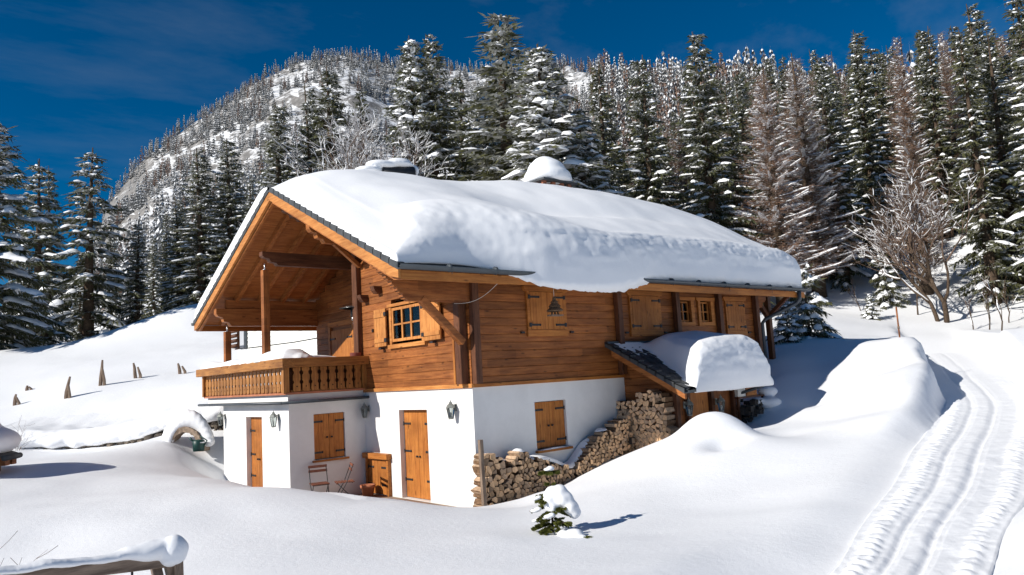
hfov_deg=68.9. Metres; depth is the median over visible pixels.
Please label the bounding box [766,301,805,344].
spruce tree
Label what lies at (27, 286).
spruce tree
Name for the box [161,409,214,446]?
snow
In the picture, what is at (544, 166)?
chimney snow
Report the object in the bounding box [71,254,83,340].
spruce tree
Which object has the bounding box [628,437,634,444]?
log
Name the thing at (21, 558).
bare shrub
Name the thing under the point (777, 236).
larch tree
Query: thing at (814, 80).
larch tree
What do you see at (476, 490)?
firewood log
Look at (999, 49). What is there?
spruce tree
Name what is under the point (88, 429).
bank snow
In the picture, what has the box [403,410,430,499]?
door
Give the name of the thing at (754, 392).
crate
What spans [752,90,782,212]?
larch tree
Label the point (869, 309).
spruce tree
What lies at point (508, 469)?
firewood log
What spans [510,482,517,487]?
firewood log
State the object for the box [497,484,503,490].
firewood log
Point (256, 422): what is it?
door
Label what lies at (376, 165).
chimney snow
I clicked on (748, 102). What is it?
spruce tree
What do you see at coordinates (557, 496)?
snow
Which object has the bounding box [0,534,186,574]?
snow
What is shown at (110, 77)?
sky
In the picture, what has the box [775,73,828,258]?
spruce tree
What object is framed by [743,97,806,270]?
conifer tree
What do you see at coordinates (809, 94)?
spruce tree
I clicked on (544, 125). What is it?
spruce tree
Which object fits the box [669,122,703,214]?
conifer tree
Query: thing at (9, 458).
stone hut
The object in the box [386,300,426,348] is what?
window
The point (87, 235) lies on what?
spruce tree
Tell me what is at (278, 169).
spruce tree
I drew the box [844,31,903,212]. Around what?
spruce tree
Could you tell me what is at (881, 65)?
spruce tree
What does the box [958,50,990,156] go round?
spruce tree
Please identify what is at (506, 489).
firewood log
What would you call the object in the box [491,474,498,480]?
firewood log
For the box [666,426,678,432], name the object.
firewood log
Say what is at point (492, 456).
firewood log
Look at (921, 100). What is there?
spruce tree
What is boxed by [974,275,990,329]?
bare tree
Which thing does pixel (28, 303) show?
spruce tree
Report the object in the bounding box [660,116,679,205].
tree
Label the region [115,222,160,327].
spruce tree
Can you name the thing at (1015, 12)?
spruce tree
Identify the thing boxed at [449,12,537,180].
spruce tree
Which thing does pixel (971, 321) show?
bare tree
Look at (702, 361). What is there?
snow
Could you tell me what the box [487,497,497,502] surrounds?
firewood log
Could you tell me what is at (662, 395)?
firewood log
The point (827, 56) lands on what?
larch tree
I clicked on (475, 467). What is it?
firewood log
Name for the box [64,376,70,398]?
fence stake
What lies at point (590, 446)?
firewood log
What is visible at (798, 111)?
larch tree
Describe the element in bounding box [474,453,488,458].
firewood log
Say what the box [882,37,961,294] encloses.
larch tree
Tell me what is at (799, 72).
spruce tree
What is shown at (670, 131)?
spruce tree
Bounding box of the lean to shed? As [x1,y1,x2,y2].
[604,341,763,428]
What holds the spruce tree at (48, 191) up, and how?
on the ground
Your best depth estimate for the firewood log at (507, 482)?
15.30 m
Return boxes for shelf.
[734,394,764,420]
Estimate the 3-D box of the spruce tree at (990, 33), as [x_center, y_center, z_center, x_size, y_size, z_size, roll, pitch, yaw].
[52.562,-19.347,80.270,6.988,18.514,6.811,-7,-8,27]
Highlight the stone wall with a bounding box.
[35,420,223,448]
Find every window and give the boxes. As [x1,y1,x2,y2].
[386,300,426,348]
[680,297,695,325]
[695,297,715,325]
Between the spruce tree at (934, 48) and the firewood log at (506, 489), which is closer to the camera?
the firewood log at (506, 489)
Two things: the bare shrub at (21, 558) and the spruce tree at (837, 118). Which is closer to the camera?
the bare shrub at (21, 558)
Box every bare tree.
[270,98,447,177]
[841,146,996,322]
[845,286,860,310]
[899,247,949,314]
[961,296,973,329]
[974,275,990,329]
[978,274,1002,330]
[997,276,1017,322]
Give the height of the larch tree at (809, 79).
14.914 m
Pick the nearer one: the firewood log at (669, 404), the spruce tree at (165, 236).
the firewood log at (669, 404)
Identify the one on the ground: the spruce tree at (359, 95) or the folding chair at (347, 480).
the spruce tree at (359, 95)
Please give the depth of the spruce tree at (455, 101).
51.41 m
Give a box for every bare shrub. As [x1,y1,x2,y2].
[0,534,56,565]
[15,415,30,450]
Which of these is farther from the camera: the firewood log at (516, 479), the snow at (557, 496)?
the firewood log at (516, 479)
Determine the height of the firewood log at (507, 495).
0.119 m
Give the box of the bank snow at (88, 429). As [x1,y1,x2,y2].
[4,400,223,448]
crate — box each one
[735,388,745,396]
[745,387,756,395]
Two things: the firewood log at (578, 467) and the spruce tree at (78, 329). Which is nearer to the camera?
the firewood log at (578, 467)
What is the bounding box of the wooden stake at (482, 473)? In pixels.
[478,440,486,505]
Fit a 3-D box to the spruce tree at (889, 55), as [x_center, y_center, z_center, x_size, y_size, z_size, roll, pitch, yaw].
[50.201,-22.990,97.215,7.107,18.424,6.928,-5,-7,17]
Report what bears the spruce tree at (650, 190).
on the ground
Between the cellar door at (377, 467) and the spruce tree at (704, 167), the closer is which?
the cellar door at (377, 467)
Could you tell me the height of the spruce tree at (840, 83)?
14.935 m
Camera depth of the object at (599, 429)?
17.46 m
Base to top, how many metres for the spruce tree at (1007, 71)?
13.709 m
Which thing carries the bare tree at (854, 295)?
on the ground
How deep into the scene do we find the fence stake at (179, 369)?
30.98 m
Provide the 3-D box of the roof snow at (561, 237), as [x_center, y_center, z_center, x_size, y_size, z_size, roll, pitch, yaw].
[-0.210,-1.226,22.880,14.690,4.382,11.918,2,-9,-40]
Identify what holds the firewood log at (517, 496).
on the firewood log
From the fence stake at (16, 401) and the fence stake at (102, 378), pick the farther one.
the fence stake at (102, 378)
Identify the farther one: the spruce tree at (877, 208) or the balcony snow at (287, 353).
the spruce tree at (877, 208)
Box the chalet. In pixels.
[191,156,811,506]
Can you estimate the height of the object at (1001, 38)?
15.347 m
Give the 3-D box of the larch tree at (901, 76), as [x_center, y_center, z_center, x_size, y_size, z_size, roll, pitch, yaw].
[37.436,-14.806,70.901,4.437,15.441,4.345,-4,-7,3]
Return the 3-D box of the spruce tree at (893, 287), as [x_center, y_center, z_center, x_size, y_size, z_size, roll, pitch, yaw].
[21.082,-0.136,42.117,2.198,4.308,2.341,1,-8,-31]
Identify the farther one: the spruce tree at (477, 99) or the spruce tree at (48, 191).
the spruce tree at (48, 191)
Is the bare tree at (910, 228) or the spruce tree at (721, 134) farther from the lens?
the spruce tree at (721, 134)
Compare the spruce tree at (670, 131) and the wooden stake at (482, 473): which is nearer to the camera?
the wooden stake at (482, 473)
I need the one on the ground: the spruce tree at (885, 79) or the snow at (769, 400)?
the spruce tree at (885, 79)
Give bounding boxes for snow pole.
[895,307,899,336]
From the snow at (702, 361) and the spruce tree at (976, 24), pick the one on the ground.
the spruce tree at (976, 24)
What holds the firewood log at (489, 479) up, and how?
on the firewood log at (491, 484)
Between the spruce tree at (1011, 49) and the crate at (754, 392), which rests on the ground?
the spruce tree at (1011, 49)
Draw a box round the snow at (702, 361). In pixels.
[614,331,773,392]
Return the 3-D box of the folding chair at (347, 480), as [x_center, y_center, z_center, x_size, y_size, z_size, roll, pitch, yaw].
[-3.971,4.613,17.666,0.495,0.870,0.440,-1,-7,-20]
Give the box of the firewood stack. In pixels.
[604,389,671,459]
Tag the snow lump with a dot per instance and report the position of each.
(570, 533)
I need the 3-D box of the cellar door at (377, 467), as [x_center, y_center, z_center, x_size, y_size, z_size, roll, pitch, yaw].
[-3.291,4.647,18.386,0.063,0.840,1.020,2,-9,-40]
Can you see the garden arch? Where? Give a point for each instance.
(179, 433)
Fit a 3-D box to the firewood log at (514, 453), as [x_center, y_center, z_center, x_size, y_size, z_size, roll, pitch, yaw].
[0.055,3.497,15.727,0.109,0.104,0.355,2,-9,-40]
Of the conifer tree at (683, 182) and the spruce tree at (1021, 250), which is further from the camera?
the conifer tree at (683, 182)
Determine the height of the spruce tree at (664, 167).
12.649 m
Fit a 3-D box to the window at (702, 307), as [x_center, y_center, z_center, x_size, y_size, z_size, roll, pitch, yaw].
[5.331,0.726,21.519,0.900,0.960,0.663,2,-9,-40]
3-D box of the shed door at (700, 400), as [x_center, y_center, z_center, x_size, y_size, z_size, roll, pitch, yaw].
[4.520,3.218,17.992,0.726,1.520,0.050,2,-9,-40]
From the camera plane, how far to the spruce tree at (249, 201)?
61.03 m
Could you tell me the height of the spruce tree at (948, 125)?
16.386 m
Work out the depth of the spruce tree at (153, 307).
57.91 m
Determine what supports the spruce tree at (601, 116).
on the ground
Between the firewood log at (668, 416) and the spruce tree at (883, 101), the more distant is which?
the spruce tree at (883, 101)
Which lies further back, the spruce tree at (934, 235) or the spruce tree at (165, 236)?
the spruce tree at (165, 236)
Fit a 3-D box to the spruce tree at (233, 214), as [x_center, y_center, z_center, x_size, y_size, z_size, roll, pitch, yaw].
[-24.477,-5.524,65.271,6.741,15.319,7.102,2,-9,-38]
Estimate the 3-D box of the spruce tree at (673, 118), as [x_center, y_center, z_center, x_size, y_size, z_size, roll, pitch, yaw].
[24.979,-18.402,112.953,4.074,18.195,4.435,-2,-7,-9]
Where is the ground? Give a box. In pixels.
[0,55,1023,574]
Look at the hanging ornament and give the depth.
16.26 m
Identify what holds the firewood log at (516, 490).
on the firewood log at (517, 496)
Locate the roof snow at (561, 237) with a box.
[194,169,801,318]
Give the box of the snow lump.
[547,529,585,537]
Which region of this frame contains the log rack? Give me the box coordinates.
[230,331,239,349]
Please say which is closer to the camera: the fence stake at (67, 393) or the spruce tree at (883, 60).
the fence stake at (67, 393)
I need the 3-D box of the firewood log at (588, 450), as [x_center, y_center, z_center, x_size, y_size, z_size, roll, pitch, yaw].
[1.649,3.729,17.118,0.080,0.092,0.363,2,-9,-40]
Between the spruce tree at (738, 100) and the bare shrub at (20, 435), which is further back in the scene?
the spruce tree at (738, 100)
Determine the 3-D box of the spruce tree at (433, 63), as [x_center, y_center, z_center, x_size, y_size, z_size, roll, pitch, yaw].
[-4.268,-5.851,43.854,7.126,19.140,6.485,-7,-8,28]
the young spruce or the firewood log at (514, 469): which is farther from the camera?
the firewood log at (514, 469)
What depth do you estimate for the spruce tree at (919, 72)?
56.63 m
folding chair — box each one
[308,464,329,491]
[334,462,354,493]
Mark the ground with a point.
(802, 477)
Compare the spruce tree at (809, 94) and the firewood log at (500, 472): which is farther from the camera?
the spruce tree at (809, 94)
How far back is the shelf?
18.90 m
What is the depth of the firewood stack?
17.72 m
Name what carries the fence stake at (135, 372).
on the ground
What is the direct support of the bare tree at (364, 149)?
on the ground
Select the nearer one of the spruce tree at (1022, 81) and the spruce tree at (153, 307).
the spruce tree at (1022, 81)
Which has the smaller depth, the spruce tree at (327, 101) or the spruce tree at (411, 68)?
the spruce tree at (411, 68)
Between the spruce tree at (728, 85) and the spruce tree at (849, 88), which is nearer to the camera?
the spruce tree at (849, 88)
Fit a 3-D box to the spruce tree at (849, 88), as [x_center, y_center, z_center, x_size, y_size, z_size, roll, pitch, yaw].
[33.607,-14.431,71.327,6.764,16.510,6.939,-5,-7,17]
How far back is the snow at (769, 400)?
19.32 m
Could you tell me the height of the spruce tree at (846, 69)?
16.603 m
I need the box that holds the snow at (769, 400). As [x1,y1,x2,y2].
[753,386,781,407]
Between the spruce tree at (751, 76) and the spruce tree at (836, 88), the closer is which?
the spruce tree at (836, 88)
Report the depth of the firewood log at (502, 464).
15.31 m
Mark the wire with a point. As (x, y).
(281, 343)
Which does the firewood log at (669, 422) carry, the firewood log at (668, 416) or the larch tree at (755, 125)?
the firewood log at (668, 416)
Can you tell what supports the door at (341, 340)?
in the chalet
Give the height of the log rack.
1.900 m
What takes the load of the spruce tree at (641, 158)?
on the ground
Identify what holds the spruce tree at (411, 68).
on the ground
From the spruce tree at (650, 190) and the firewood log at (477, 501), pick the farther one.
the spruce tree at (650, 190)
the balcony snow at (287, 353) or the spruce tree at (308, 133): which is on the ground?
the spruce tree at (308, 133)
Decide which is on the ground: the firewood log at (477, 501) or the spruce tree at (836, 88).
the spruce tree at (836, 88)
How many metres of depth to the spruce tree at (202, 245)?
63.39 m
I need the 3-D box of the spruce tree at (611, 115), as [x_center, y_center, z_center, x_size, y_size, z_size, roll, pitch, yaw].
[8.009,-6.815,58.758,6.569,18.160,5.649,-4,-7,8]
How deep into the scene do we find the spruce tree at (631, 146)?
56.16 m
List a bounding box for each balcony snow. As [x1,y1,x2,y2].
[200,348,311,368]
[311,355,334,356]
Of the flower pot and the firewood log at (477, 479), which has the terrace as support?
the flower pot
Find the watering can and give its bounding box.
[189,435,207,451]
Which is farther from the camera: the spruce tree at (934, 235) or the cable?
the spruce tree at (934, 235)
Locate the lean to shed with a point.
(649, 372)
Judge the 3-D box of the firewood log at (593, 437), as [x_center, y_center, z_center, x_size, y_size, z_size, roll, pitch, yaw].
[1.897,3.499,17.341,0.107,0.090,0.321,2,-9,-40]
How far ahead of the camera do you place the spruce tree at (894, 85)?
90.19 m
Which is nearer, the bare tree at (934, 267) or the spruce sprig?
the spruce sprig
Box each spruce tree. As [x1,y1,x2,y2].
[0,123,73,349]
[0,159,83,348]
[0,205,30,348]
[6,252,45,347]
[32,147,140,341]
[32,166,70,343]
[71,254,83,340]
[98,237,122,329]
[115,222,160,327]
[139,235,164,319]
[155,215,174,303]
[156,196,196,311]
[159,148,224,310]
[173,219,196,293]
[194,138,249,302]
[243,178,257,218]
[256,102,303,190]
[290,83,326,176]
[301,66,363,172]
[349,90,379,161]
[381,35,456,177]
[402,34,473,180]
[439,78,480,180]
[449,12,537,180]
[460,81,520,180]
[486,44,608,189]
[560,105,630,195]
[586,62,627,191]
[592,92,631,196]
[597,128,619,185]
[611,55,690,206]
[619,149,633,196]
[626,90,671,204]
[633,102,661,199]
[658,136,678,207]
[664,32,775,308]
[668,126,681,205]
[670,111,678,149]
[675,60,728,227]
[679,125,700,214]
[707,115,733,225]
[709,76,737,192]
[718,86,761,240]
[722,80,739,172]
[728,74,766,237]
[731,71,768,211]
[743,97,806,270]
[746,73,775,135]
[751,61,787,181]
[764,58,783,147]
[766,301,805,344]
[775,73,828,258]
[777,56,789,156]
[785,264,843,338]
[794,61,804,116]
[803,82,823,205]
[804,57,878,291]
[806,50,821,86]
[815,63,868,236]
[817,70,861,214]
[835,73,846,111]
[842,42,906,254]
[842,65,849,98]
[843,62,889,193]
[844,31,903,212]
[856,49,910,231]
[860,294,881,320]
[868,248,910,309]
[871,178,906,282]
[875,53,888,80]
[876,52,889,111]
[879,65,895,123]
[884,45,911,113]
[886,59,912,161]
[907,26,975,238]
[909,56,963,222]
[910,47,951,168]
[911,33,960,210]
[924,193,945,264]
[927,33,945,128]
[943,26,966,117]
[944,29,1023,308]
[951,3,1022,217]
[952,36,1023,286]
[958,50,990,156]
[986,28,1006,88]
[994,0,1023,247]
[995,41,1005,76]
[998,38,1023,312]
[998,55,1021,137]
[1003,34,1019,91]
[1009,77,1023,277]
[1012,8,1023,230]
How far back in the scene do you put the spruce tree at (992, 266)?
40.91 m
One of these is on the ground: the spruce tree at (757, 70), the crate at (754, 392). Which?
the spruce tree at (757, 70)
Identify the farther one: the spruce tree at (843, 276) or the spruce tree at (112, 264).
the spruce tree at (112, 264)
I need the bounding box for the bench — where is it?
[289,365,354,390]
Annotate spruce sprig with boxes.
[553,521,591,537]
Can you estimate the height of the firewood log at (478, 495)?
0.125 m
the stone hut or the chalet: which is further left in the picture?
the stone hut
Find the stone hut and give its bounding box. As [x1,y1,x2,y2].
[0,450,22,470]
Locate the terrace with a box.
[354,494,453,506]
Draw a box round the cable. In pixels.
[454,284,496,303]
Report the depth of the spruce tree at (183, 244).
73.52 m
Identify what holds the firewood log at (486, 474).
on the firewood log at (489, 479)
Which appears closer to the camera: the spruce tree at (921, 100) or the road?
the road
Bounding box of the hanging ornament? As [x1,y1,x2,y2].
[547,288,563,315]
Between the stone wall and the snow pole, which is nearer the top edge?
the snow pole
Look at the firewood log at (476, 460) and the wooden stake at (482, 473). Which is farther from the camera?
the firewood log at (476, 460)
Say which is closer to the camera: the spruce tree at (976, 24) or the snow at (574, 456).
the snow at (574, 456)
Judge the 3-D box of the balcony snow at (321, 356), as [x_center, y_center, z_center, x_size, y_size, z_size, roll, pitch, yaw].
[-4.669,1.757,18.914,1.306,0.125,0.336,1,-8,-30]
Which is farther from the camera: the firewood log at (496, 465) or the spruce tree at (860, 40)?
the spruce tree at (860, 40)
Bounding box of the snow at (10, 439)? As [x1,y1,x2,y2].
[0,423,21,452]
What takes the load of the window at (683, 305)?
in the chalet
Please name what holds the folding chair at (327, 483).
on the ground
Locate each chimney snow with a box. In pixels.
[355,158,418,174]
[524,156,571,184]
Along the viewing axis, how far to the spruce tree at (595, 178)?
38.57 m
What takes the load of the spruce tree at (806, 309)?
on the ground
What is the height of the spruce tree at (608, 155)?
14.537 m
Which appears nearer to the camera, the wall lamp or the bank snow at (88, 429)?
the wall lamp
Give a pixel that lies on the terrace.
(381, 496)
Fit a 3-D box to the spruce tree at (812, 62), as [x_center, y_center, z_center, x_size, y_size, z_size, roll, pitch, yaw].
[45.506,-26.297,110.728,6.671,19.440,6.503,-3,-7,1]
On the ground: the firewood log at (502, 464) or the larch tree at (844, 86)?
the larch tree at (844, 86)
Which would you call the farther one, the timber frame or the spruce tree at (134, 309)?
the spruce tree at (134, 309)
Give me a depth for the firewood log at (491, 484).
15.04 m
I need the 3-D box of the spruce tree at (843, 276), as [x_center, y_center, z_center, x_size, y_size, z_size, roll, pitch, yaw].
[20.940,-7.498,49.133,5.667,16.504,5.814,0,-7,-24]
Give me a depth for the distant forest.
305.34 m
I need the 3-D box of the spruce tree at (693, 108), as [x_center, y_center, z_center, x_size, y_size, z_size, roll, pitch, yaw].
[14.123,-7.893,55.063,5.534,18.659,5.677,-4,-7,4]
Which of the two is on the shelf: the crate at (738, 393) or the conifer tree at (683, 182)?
the crate at (738, 393)
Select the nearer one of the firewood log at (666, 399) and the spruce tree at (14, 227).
the firewood log at (666, 399)
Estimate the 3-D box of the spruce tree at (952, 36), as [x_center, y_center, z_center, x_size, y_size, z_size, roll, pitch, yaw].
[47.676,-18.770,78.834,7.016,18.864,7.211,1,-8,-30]
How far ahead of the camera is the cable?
15.41 m
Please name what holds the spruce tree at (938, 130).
on the ground
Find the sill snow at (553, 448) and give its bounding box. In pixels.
[539,446,568,450]
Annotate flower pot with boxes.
[360,483,375,496]
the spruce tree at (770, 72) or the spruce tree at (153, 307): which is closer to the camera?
the spruce tree at (153, 307)
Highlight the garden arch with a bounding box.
[171,427,209,451]
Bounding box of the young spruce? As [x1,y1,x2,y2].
[529,459,571,535]
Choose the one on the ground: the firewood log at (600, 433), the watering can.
the watering can
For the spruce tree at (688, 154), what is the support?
on the ground
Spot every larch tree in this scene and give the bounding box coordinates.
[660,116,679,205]
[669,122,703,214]
[710,95,737,193]
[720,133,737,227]
[728,68,843,304]
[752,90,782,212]
[760,53,868,297]
[803,75,822,164]
[808,67,819,104]
[823,51,849,132]
[840,71,852,148]
[869,73,904,175]
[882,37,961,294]
[884,66,905,176]
[891,54,919,179]
[910,66,919,153]
[935,33,970,210]
[941,39,969,150]
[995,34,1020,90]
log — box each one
[471,486,486,493]
[472,464,479,472]
[473,458,488,465]
[473,477,486,482]
[473,493,488,497]
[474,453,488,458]
[474,498,481,504]
[475,472,489,476]
[478,486,493,492]
[479,476,492,482]
[486,453,495,460]
[487,480,494,488]
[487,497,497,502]
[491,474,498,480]
[493,463,499,469]
[496,469,503,475]
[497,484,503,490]
[498,460,505,468]
[499,487,509,492]
[501,479,509,484]
[504,459,514,465]
[504,493,510,498]
[505,466,517,472]
[506,456,517,460]
[506,467,511,472]
[507,451,521,455]
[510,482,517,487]
[510,487,519,492]
[512,477,520,482]
[514,494,520,498]
[571,465,580,469]
[580,448,590,452]
[585,444,594,447]
[587,436,599,439]
[594,432,605,435]
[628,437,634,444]
[659,393,669,397]
[659,402,672,406]
[661,397,672,401]
[662,414,674,420]
[663,407,674,412]
[663,420,675,425]
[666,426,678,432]
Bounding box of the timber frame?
[7,560,183,574]
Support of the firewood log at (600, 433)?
on the firewood log
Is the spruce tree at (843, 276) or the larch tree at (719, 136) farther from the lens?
the larch tree at (719, 136)
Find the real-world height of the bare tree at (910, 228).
10.120 m
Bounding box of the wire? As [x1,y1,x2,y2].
[241,338,316,348]
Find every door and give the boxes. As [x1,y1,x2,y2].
[250,417,262,486]
[330,328,351,356]
[368,459,386,494]
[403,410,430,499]
[690,392,708,417]
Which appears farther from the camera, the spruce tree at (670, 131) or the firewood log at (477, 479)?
the spruce tree at (670, 131)
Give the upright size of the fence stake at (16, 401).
0.834 m
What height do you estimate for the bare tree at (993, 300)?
2.834 m
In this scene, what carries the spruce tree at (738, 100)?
on the ground
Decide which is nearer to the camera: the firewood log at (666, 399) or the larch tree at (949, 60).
the firewood log at (666, 399)
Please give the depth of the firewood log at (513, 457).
15.65 m
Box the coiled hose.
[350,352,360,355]
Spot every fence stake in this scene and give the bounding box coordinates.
[13,394,20,405]
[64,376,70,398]
[98,360,105,385]
[133,363,141,377]
[177,363,186,373]
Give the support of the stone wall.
on the ground
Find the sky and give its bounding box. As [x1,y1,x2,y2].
[0,0,1023,305]
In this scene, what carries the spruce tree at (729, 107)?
on the ground
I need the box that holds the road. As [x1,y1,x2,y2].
[830,353,1023,574]
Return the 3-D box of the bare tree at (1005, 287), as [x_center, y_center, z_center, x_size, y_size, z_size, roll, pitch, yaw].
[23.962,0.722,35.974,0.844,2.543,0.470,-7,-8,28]
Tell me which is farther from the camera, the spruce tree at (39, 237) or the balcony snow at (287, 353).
the spruce tree at (39, 237)
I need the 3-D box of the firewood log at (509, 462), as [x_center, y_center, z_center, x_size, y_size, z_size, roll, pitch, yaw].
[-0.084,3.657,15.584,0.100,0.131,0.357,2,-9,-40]
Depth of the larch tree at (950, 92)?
63.21 m
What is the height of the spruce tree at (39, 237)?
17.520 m
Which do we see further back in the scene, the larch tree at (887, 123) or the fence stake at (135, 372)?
the larch tree at (887, 123)
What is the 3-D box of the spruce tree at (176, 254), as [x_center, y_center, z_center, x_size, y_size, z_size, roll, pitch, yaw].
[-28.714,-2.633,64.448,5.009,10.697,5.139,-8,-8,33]
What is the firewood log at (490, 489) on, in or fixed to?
on the firewood log at (478, 495)
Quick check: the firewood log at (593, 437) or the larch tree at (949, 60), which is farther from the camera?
the larch tree at (949, 60)
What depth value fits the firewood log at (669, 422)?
17.27 m
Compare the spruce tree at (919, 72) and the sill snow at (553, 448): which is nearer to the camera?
the sill snow at (553, 448)
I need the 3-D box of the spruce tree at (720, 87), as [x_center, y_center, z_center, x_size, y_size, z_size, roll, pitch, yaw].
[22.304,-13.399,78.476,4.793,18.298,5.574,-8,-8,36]
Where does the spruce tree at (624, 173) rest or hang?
on the ground
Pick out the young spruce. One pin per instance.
(542, 523)
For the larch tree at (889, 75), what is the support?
on the ground
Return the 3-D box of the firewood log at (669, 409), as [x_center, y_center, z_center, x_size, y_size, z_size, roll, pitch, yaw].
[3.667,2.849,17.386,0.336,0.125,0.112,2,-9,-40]
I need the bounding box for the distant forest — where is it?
[0,37,1010,347]
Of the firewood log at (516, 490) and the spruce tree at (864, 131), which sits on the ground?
the spruce tree at (864, 131)
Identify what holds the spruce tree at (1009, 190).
on the ground
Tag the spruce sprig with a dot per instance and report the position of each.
(558, 523)

